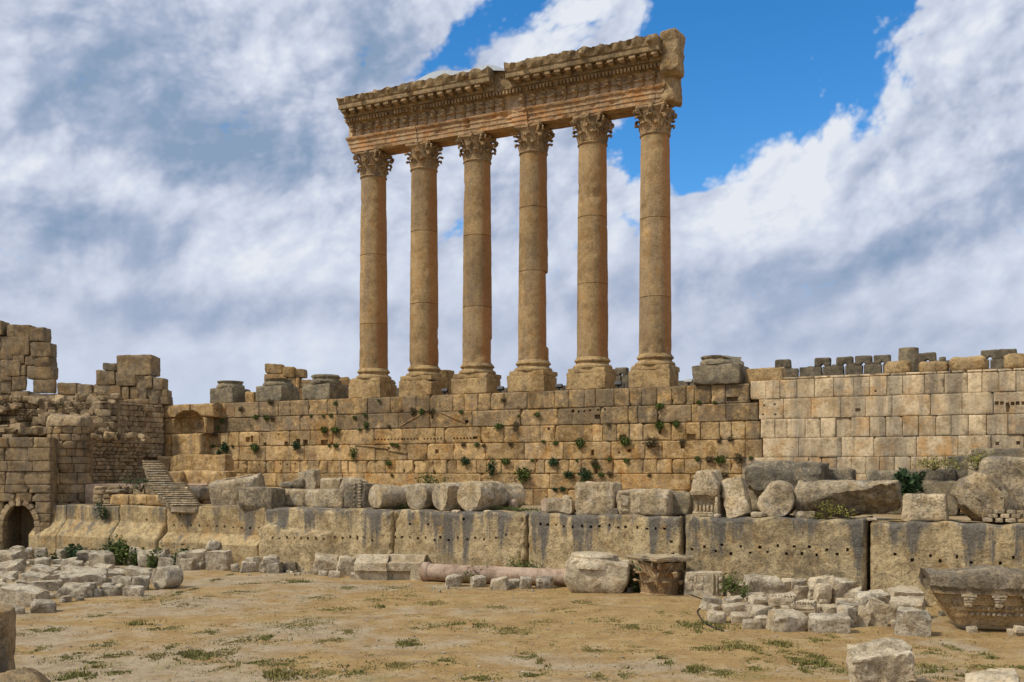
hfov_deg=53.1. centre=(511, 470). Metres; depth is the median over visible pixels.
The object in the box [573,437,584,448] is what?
wall shrub
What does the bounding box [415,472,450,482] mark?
bush
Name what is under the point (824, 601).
rubble stone
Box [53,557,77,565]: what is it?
rubble stone
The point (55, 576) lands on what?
rubble stone
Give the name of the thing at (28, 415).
scrub
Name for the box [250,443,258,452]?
wall shrub
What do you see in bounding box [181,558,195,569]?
rubble stone
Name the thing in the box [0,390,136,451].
crumbling wall
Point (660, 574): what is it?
corinthian capital
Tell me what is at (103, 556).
rubble stone
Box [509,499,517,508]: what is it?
stone
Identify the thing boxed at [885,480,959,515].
stone block
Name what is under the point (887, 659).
rubble stone
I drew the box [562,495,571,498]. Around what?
boulder
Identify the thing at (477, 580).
rubble stone
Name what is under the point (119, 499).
stone block
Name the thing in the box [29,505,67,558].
moulded base
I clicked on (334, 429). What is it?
wall shrub
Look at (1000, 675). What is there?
rubble stone
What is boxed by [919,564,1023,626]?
cornice fragment
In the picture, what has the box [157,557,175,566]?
rubble stone
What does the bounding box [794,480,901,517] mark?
stone block
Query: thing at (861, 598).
rubble stone
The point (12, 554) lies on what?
rubble stone
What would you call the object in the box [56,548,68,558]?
rubble stone
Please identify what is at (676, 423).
wall shrub
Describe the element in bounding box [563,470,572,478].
wall shrub
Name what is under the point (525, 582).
rubble stone
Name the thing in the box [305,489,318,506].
stone block
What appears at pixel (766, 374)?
broken stone
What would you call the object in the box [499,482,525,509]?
column drum
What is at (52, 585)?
rubble stone
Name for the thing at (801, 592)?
rubble stone
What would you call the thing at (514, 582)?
rubble stone
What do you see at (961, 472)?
stone block
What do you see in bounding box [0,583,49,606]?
rubble stone
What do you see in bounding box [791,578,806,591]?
rubble stone
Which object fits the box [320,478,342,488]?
stone block
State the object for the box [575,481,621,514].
stone block
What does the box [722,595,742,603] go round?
rubble stone
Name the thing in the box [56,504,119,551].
moulded base
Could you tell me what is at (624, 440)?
wall shrub
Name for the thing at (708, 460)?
wall shrub
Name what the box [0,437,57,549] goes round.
arch wall
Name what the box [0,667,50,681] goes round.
boulder
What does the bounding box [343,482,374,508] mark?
carved block
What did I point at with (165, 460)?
stone block
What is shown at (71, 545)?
weed
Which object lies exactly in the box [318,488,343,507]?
stone block
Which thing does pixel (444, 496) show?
column drum
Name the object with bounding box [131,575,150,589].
rubble stone
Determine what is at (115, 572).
rubble stone
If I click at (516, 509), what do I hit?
weed
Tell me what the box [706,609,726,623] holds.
rubble stone
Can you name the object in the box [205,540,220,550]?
sculpture fragment
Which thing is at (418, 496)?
column drum
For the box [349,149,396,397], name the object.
column
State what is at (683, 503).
stone block
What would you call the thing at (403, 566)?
moulded slab
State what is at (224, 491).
carved block
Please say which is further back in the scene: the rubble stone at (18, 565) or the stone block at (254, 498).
the stone block at (254, 498)
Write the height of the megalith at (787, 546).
4.539 m
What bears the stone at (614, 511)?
on the megalith at (555, 540)
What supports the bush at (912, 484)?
on the terrace ground at (896, 517)
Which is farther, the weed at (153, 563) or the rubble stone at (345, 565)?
the weed at (153, 563)
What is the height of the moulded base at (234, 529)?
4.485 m
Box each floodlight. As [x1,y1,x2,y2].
[441,388,448,394]
[497,386,503,392]
[555,384,562,390]
[614,381,621,387]
[685,378,692,385]
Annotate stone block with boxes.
[110,494,133,505]
[129,494,149,505]
[147,494,172,505]
[157,456,172,471]
[169,471,185,482]
[170,454,233,470]
[184,470,236,483]
[190,486,209,500]
[239,486,284,509]
[245,391,258,401]
[285,489,305,506]
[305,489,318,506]
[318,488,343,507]
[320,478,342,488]
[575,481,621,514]
[672,492,693,515]
[721,476,753,517]
[745,460,828,491]
[748,489,792,512]
[828,468,855,479]
[866,470,916,480]
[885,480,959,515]
[901,493,948,521]
[917,469,956,480]
[947,456,987,480]
[968,462,978,474]
[971,448,1023,456]
[979,456,1023,507]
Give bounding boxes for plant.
[627,560,640,591]
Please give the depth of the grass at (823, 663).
36.90 m
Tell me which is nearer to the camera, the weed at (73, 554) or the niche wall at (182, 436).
the weed at (73, 554)
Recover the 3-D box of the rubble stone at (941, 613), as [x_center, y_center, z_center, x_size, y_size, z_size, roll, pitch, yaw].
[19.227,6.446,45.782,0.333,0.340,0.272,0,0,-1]
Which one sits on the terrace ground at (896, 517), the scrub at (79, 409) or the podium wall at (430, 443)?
the podium wall at (430, 443)
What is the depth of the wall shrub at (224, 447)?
86.45 m
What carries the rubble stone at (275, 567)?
on the ground at (493, 654)
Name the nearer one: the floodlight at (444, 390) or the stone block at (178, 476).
the floodlight at (444, 390)
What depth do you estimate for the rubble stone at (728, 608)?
45.62 m
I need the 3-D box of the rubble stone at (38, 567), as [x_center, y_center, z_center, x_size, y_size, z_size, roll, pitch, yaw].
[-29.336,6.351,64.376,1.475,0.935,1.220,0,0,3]
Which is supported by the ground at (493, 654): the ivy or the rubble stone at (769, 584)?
the rubble stone at (769, 584)
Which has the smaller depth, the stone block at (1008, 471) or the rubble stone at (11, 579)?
the stone block at (1008, 471)
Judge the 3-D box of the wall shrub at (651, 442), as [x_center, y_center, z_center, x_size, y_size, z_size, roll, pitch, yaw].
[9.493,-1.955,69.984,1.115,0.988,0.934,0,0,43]
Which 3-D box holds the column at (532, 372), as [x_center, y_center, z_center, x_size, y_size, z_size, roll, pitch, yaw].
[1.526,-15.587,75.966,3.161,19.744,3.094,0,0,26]
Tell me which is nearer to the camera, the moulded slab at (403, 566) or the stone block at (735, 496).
the stone block at (735, 496)
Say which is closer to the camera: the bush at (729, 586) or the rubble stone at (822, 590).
the rubble stone at (822, 590)
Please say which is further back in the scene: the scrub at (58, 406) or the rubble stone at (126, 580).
the scrub at (58, 406)
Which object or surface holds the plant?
on the ground at (493, 654)
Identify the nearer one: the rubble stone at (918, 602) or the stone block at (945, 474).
the rubble stone at (918, 602)
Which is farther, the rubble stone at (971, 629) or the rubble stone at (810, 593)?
the rubble stone at (810, 593)
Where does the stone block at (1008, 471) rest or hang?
on the terrace ground at (896, 517)
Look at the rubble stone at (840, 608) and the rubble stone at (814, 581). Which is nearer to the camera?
the rubble stone at (840, 608)
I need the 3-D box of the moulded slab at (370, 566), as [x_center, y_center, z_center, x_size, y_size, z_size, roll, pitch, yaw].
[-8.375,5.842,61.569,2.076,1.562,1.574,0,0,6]
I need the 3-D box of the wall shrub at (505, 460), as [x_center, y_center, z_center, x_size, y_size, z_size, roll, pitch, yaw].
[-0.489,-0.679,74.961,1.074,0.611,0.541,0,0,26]
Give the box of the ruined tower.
[0,320,58,395]
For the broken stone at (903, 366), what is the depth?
63.53 m
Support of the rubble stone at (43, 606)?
on the ground at (493, 654)
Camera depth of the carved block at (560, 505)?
58.78 m
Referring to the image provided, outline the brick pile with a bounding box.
[982,509,1023,522]
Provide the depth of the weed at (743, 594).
49.90 m
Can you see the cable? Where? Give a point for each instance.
(700, 616)
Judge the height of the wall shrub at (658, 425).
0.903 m
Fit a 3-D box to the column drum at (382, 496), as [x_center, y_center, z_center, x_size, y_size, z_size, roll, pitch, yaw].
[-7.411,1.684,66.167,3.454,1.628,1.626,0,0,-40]
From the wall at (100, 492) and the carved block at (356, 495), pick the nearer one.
the carved block at (356, 495)
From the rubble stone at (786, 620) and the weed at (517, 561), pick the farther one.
the weed at (517, 561)
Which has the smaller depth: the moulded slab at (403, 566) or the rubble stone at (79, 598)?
the rubble stone at (79, 598)
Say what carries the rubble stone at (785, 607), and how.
on the ground at (493, 654)
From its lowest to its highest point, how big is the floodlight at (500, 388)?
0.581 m
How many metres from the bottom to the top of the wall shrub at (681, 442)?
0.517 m
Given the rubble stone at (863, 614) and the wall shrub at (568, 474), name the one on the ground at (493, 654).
the rubble stone at (863, 614)
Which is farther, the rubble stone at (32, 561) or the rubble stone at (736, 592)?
the rubble stone at (32, 561)
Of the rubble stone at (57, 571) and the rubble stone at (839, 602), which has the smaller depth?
the rubble stone at (839, 602)
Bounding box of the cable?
[682,591,723,631]
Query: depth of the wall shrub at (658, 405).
69.72 m
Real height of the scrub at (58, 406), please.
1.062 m
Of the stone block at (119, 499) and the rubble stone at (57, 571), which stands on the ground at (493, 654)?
the rubble stone at (57, 571)
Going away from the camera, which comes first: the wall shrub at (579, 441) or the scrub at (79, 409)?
the wall shrub at (579, 441)
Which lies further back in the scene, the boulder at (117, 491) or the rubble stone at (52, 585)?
the boulder at (117, 491)
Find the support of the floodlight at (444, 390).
on the podium wall at (430, 443)
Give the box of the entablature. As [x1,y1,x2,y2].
[336,28,685,154]
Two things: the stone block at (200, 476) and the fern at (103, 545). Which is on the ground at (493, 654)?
the fern at (103, 545)
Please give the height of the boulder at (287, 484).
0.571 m
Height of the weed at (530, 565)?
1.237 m
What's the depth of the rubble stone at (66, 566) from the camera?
64.50 m
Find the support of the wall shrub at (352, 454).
attached to the podium wall at (430, 443)
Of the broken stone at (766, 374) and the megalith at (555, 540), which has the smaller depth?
the megalith at (555, 540)
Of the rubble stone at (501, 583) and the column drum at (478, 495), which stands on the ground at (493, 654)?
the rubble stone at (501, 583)
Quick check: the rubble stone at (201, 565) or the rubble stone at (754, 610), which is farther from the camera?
the rubble stone at (201, 565)
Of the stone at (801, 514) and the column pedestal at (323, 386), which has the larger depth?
the column pedestal at (323, 386)
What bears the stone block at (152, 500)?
on the moulded base at (144, 526)
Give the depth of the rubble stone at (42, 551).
74.48 m
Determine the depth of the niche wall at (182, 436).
87.64 m
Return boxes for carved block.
[208,473,265,505]
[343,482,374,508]
[546,497,575,514]
[616,488,675,515]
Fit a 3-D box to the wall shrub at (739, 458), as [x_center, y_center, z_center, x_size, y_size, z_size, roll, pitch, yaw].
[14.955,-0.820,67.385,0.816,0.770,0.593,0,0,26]
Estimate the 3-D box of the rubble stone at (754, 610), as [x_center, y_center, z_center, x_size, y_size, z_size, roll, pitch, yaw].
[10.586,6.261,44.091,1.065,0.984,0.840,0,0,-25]
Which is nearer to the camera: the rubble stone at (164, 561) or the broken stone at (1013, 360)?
the broken stone at (1013, 360)
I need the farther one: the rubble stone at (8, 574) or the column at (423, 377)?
the column at (423, 377)
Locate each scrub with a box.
[0,390,25,406]
[17,404,43,419]
[48,400,68,410]
[64,400,95,411]
[107,426,132,439]
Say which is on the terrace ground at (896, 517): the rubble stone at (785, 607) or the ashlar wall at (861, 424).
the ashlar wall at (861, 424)
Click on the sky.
(180, 182)
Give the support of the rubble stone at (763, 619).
on the ground at (493, 654)
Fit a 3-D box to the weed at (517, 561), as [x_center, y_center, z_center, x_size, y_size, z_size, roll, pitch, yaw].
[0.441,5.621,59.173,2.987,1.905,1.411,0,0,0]
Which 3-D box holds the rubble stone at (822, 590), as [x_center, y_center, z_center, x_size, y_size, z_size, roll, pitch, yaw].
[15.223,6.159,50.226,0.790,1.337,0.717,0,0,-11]
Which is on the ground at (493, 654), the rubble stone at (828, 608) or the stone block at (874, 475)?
the rubble stone at (828, 608)
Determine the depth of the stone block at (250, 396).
87.17 m
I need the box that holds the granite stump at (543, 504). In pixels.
[541,498,547,510]
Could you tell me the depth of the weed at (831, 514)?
52.44 m
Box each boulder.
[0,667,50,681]
[106,489,127,492]
[279,481,294,488]
[292,478,304,488]
[298,469,320,488]
[340,477,367,488]
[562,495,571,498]
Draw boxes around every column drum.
[151,565,183,588]
[368,484,412,508]
[406,483,439,509]
[432,482,463,510]
[457,481,506,510]
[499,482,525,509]
[757,480,794,516]
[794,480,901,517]
[950,472,1023,524]
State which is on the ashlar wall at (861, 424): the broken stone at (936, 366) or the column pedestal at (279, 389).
the broken stone at (936, 366)
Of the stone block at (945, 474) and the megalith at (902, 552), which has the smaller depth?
the megalith at (902, 552)
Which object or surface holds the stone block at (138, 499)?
on the moulded base at (144, 526)
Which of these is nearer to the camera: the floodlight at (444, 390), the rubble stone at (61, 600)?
the rubble stone at (61, 600)
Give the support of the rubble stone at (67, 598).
on the ground at (493, 654)
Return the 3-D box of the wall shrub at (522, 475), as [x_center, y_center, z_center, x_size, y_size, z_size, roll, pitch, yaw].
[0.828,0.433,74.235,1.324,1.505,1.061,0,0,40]
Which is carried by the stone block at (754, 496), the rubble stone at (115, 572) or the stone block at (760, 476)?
the stone block at (760, 476)
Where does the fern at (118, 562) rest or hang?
on the ground at (493, 654)
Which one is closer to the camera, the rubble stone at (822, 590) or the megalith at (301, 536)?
the rubble stone at (822, 590)
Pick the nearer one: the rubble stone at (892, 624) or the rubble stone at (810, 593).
the rubble stone at (892, 624)
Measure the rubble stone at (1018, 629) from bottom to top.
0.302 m
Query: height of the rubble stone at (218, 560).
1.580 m
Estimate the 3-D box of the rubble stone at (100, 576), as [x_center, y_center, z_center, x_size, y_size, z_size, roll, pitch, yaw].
[-24.366,6.239,58.387,2.577,1.355,2.138,0,0,-16]
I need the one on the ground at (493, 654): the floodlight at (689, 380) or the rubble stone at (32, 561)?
the rubble stone at (32, 561)
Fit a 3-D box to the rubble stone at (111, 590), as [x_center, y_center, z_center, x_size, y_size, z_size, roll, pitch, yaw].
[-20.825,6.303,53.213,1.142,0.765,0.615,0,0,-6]
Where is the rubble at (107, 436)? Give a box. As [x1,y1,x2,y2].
[91,431,149,441]
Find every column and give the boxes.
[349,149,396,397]
[399,140,446,396]
[420,562,565,585]
[451,131,500,393]
[507,122,557,391]
[566,112,616,389]
[628,101,679,387]
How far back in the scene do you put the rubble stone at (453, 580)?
57.59 m
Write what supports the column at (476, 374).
on the podium wall at (430, 443)
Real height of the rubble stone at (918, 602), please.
1.298 m
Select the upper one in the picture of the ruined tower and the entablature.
the entablature
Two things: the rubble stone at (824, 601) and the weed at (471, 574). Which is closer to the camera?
the rubble stone at (824, 601)
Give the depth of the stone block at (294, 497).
69.91 m
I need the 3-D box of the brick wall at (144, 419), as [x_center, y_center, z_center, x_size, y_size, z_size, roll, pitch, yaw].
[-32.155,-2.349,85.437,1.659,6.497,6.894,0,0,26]
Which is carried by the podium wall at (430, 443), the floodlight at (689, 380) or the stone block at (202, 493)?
the floodlight at (689, 380)
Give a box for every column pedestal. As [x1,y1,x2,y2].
[210,380,250,402]
[256,378,299,401]
[302,374,347,399]
[692,355,748,384]
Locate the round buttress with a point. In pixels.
(70, 433)
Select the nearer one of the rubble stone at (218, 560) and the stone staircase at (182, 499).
the rubble stone at (218, 560)
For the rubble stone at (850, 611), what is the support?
on the ground at (493, 654)
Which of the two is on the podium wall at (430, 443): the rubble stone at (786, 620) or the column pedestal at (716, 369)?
the column pedestal at (716, 369)
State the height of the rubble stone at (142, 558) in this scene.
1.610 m
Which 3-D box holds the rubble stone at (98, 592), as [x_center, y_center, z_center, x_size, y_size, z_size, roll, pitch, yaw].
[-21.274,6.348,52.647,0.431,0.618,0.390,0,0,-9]
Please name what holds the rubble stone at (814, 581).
on the ground at (493, 654)
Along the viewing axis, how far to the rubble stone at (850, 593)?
50.12 m
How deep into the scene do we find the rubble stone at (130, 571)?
62.23 m
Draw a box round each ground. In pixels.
[6,564,1023,681]
[35,503,993,522]
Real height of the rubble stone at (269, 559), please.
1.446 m
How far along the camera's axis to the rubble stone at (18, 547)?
75.46 m
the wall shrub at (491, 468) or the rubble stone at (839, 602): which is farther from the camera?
the wall shrub at (491, 468)
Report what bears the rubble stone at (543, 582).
on the ground at (493, 654)
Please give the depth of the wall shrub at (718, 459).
67.86 m
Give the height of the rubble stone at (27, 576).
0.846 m
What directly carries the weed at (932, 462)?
on the stone block at (945, 474)
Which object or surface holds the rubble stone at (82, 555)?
on the ground at (493, 654)
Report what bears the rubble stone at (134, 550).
on the ground at (493, 654)
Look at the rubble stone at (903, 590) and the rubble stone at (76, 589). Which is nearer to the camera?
the rubble stone at (903, 590)
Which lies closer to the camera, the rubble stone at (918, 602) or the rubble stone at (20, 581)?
the rubble stone at (918, 602)
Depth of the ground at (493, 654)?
40.02 m
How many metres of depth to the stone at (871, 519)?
51.09 m
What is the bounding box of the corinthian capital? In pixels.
[626,553,693,595]
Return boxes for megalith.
[258,506,398,572]
[394,509,534,566]
[528,511,685,590]
[685,514,872,593]
[870,518,1023,604]
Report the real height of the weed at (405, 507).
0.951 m
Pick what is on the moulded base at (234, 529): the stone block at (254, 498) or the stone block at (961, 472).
the stone block at (254, 498)
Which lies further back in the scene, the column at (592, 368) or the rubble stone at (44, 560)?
the column at (592, 368)
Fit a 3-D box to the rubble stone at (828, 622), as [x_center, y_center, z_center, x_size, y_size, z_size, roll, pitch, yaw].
[12.810,6.251,41.458,1.657,0.931,0.912,0,0,10]
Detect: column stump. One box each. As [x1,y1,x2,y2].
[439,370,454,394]
[898,347,918,371]
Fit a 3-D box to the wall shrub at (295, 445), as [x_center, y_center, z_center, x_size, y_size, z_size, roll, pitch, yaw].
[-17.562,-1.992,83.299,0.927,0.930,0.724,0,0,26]
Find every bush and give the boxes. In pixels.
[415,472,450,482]
[720,571,740,593]
[892,467,926,495]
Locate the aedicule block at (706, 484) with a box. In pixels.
[691,469,723,515]
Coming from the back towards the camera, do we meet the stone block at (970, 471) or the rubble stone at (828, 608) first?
the stone block at (970, 471)
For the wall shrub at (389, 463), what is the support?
attached to the podium wall at (430, 443)
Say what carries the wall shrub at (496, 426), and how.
attached to the podium wall at (430, 443)
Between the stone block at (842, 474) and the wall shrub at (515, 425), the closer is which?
the stone block at (842, 474)
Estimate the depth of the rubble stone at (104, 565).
66.71 m
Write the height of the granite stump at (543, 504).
0.857 m
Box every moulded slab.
[354,554,391,579]
[387,554,426,580]
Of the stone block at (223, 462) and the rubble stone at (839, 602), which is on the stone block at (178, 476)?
the stone block at (223, 462)
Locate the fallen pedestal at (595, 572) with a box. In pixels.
[563,551,632,593]
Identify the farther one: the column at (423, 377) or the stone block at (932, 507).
the column at (423, 377)
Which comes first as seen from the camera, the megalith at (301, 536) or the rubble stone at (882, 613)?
the rubble stone at (882, 613)
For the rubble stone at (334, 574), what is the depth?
62.21 m
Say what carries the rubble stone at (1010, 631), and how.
on the ground at (493, 654)
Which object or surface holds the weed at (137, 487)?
on the stone staircase at (182, 499)
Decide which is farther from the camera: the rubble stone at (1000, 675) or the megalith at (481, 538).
the megalith at (481, 538)
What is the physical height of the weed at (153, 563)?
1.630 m
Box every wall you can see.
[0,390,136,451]
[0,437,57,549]
[57,354,172,482]
[89,401,163,480]
[93,441,143,483]
[93,486,149,503]
[163,403,221,456]
[197,383,762,504]
[264,363,310,399]
[339,377,350,395]
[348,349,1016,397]
[742,368,1023,511]
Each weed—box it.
[33,543,86,559]
[60,544,102,558]
[118,474,153,491]
[146,545,163,567]
[170,544,194,564]
[396,500,407,509]
[463,566,486,581]
[489,505,540,511]
[501,559,536,567]
[508,554,529,566]
[735,582,751,599]
[808,498,857,519]
[910,454,955,470]
[947,449,993,470]
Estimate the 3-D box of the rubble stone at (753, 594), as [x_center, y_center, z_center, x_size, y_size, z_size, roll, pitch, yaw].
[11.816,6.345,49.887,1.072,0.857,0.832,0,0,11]
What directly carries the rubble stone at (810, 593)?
on the ground at (493, 654)
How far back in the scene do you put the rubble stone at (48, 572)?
63.63 m
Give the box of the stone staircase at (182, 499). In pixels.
[142,461,200,512]
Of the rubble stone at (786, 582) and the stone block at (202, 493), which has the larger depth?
the stone block at (202, 493)
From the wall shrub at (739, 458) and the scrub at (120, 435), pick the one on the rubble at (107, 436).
the scrub at (120, 435)
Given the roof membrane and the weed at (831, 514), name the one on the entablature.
the roof membrane
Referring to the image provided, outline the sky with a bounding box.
[0,0,1023,404]
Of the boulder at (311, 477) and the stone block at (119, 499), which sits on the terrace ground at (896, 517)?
the boulder at (311, 477)
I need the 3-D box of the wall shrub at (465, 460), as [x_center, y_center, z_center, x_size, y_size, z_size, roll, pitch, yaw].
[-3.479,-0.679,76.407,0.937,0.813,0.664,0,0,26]
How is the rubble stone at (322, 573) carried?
on the ground at (493, 654)
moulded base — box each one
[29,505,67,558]
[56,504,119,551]
[110,505,167,562]
[158,505,288,567]
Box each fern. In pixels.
[100,540,116,559]
[102,534,130,564]
[114,540,144,565]
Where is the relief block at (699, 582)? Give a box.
[683,570,722,595]
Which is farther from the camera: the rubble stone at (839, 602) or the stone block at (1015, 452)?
the stone block at (1015, 452)
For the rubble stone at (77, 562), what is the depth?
68.85 m
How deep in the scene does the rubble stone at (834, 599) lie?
49.97 m
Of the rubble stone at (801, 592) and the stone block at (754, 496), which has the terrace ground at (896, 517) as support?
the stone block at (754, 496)
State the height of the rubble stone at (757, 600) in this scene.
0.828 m
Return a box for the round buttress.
[46,414,94,504]
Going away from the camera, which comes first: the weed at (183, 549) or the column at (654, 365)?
the weed at (183, 549)
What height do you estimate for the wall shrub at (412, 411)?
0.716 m
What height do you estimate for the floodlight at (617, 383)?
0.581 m
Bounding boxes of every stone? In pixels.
[0,549,28,561]
[0,559,26,571]
[0,571,18,580]
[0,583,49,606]
[8,577,15,581]
[9,545,24,550]
[15,580,25,583]
[15,607,24,613]
[19,571,51,581]
[25,547,33,558]
[26,580,62,590]
[27,559,34,564]
[30,564,60,571]
[30,599,56,612]
[34,547,47,558]
[34,557,50,565]
[42,570,52,574]
[51,573,60,579]
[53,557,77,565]
[53,570,62,574]
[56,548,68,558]
[56,582,97,598]
[58,599,65,602]
[59,567,108,585]
[61,595,71,601]
[62,564,93,570]
[68,560,84,566]
[75,597,83,600]
[76,549,95,563]
[88,550,114,566]
[93,563,114,568]
[94,588,102,596]
[99,584,122,595]
[107,568,124,576]
[111,575,132,585]
[122,585,143,596]
[124,566,152,576]
[127,546,141,565]
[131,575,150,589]
[137,548,169,567]
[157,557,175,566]
[176,549,206,569]
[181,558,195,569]
[198,559,205,569]
[204,549,232,570]
[230,563,238,571]
[240,561,256,572]
[244,556,260,571]
[259,561,282,572]
[261,555,279,572]
[282,561,296,571]
[312,552,338,574]
[318,570,327,575]
[328,570,340,577]
[336,555,355,575]
[445,574,462,586]
[470,575,485,586]
[490,576,509,589]
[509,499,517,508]
[509,578,519,587]
[519,576,531,588]
[535,576,553,588]
[608,508,618,513]
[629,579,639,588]
[699,595,721,609]
[706,603,720,614]
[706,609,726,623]
[721,602,747,615]
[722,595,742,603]
[725,588,741,596]
[730,611,751,622]
[742,574,784,596]
[742,618,761,628]
[744,592,764,601]
[744,604,772,618]
[746,367,785,383]
[748,595,767,605]
[751,512,763,517]
[754,615,766,627]
[765,609,808,631]
[767,591,797,608]
[781,578,793,592]
[781,605,789,608]
[790,599,817,615]
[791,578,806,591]
[793,585,808,600]
[794,511,815,517]
[807,588,813,599]
[808,574,833,588]
[808,613,850,633]
[813,583,832,603]
[819,599,828,603]
[819,604,836,612]
[828,577,858,602]
[832,597,852,603]
[835,600,859,611]
[837,604,855,612]
[842,586,861,597]
[844,606,856,627]
[846,637,917,681]
[853,589,890,606]
[856,605,870,626]
[865,597,896,626]
[866,517,876,520]
[884,360,911,372]
[886,585,923,596]
[889,596,925,618]
[890,620,894,628]
[894,606,930,636]
[919,360,948,371]
[938,611,945,615]
[949,355,987,371]
[964,668,1019,681]
[966,625,977,632]
[1004,353,1023,368]
[1006,628,1023,635]
[1013,625,1023,632]
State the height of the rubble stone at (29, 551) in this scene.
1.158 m
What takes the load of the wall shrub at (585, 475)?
attached to the podium wall at (430, 443)
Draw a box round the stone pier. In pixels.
[0,605,15,672]
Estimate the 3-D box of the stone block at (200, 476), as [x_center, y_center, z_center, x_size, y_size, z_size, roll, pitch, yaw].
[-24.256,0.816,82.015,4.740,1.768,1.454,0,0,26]
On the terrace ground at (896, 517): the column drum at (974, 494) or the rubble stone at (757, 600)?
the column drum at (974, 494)
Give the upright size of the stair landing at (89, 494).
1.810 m
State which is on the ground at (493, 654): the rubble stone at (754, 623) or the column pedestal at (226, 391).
the rubble stone at (754, 623)
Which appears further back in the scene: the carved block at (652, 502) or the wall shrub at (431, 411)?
the wall shrub at (431, 411)
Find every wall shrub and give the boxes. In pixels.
[219,441,228,452]
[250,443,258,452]
[262,414,270,420]
[291,441,300,450]
[320,426,327,432]
[330,426,339,433]
[349,447,357,459]
[384,460,392,465]
[408,407,416,414]
[426,407,436,414]
[459,456,470,466]
[486,457,495,478]
[493,423,502,430]
[499,458,509,465]
[512,421,518,431]
[514,466,531,484]
[548,457,557,467]
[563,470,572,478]
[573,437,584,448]
[577,467,592,481]
[617,436,630,446]
[642,436,658,448]
[654,420,665,432]
[655,402,664,408]
[672,419,679,427]
[678,438,685,444]
[704,456,713,462]
[714,455,726,464]
[733,453,743,463]
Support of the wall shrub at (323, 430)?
attached to the podium wall at (430, 443)
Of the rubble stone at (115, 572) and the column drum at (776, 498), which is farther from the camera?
the rubble stone at (115, 572)
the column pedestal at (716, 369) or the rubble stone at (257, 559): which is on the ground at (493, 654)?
the rubble stone at (257, 559)
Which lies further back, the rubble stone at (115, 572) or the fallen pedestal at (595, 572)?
the rubble stone at (115, 572)
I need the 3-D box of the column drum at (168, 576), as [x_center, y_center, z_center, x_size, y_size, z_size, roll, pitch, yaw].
[-19.079,5.888,56.725,1.280,1.287,1.300,0,0,28]
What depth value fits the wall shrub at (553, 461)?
73.19 m
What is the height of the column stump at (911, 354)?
1.686 m
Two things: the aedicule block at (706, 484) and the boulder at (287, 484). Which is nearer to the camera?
the aedicule block at (706, 484)
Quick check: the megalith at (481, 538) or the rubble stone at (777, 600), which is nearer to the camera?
the rubble stone at (777, 600)
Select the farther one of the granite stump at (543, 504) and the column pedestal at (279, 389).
the column pedestal at (279, 389)
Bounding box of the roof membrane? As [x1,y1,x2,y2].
[416,65,504,80]
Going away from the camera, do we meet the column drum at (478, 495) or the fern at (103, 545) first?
the column drum at (478, 495)
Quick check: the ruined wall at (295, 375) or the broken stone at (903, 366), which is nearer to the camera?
the broken stone at (903, 366)
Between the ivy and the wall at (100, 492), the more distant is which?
the wall at (100, 492)
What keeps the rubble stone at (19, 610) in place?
on the ground at (493, 654)
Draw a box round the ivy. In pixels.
[91,497,109,520]
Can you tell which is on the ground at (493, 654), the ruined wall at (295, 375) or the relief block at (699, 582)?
the relief block at (699, 582)
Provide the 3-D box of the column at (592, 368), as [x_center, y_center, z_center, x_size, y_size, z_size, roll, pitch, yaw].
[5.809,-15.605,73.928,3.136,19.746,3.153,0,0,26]
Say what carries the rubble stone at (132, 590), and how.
on the ground at (493, 654)
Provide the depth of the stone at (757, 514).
53.64 m
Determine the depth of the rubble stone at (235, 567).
65.71 m
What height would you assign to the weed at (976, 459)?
1.203 m
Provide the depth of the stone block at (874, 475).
59.19 m
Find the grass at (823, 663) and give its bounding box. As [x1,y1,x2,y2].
[15,573,1023,681]
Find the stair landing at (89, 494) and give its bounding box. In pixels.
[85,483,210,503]
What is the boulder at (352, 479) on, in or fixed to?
on the terrace ground at (896, 517)
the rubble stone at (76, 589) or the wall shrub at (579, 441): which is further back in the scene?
the wall shrub at (579, 441)
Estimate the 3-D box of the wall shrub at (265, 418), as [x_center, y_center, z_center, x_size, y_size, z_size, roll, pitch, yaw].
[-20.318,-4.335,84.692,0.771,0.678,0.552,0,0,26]
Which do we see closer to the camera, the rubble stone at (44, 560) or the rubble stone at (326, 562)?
the rubble stone at (326, 562)
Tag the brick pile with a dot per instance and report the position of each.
(1014, 516)
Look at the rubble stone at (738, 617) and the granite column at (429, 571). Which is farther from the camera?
the granite column at (429, 571)
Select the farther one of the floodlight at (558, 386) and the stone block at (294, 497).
the floodlight at (558, 386)
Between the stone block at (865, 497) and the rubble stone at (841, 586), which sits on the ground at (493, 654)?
the rubble stone at (841, 586)
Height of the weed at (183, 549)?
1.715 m
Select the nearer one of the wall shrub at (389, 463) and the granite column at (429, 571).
the granite column at (429, 571)
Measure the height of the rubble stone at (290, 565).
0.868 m
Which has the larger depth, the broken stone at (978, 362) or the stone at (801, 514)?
the broken stone at (978, 362)
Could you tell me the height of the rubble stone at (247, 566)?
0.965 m
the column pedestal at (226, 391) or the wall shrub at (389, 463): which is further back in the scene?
the column pedestal at (226, 391)
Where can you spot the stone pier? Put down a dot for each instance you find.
(7, 631)
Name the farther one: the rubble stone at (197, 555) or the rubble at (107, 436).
the rubble at (107, 436)
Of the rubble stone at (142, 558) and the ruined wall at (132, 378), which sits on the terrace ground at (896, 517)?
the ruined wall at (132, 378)
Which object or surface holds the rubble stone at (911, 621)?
on the ground at (493, 654)
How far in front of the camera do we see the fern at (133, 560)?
70.16 m

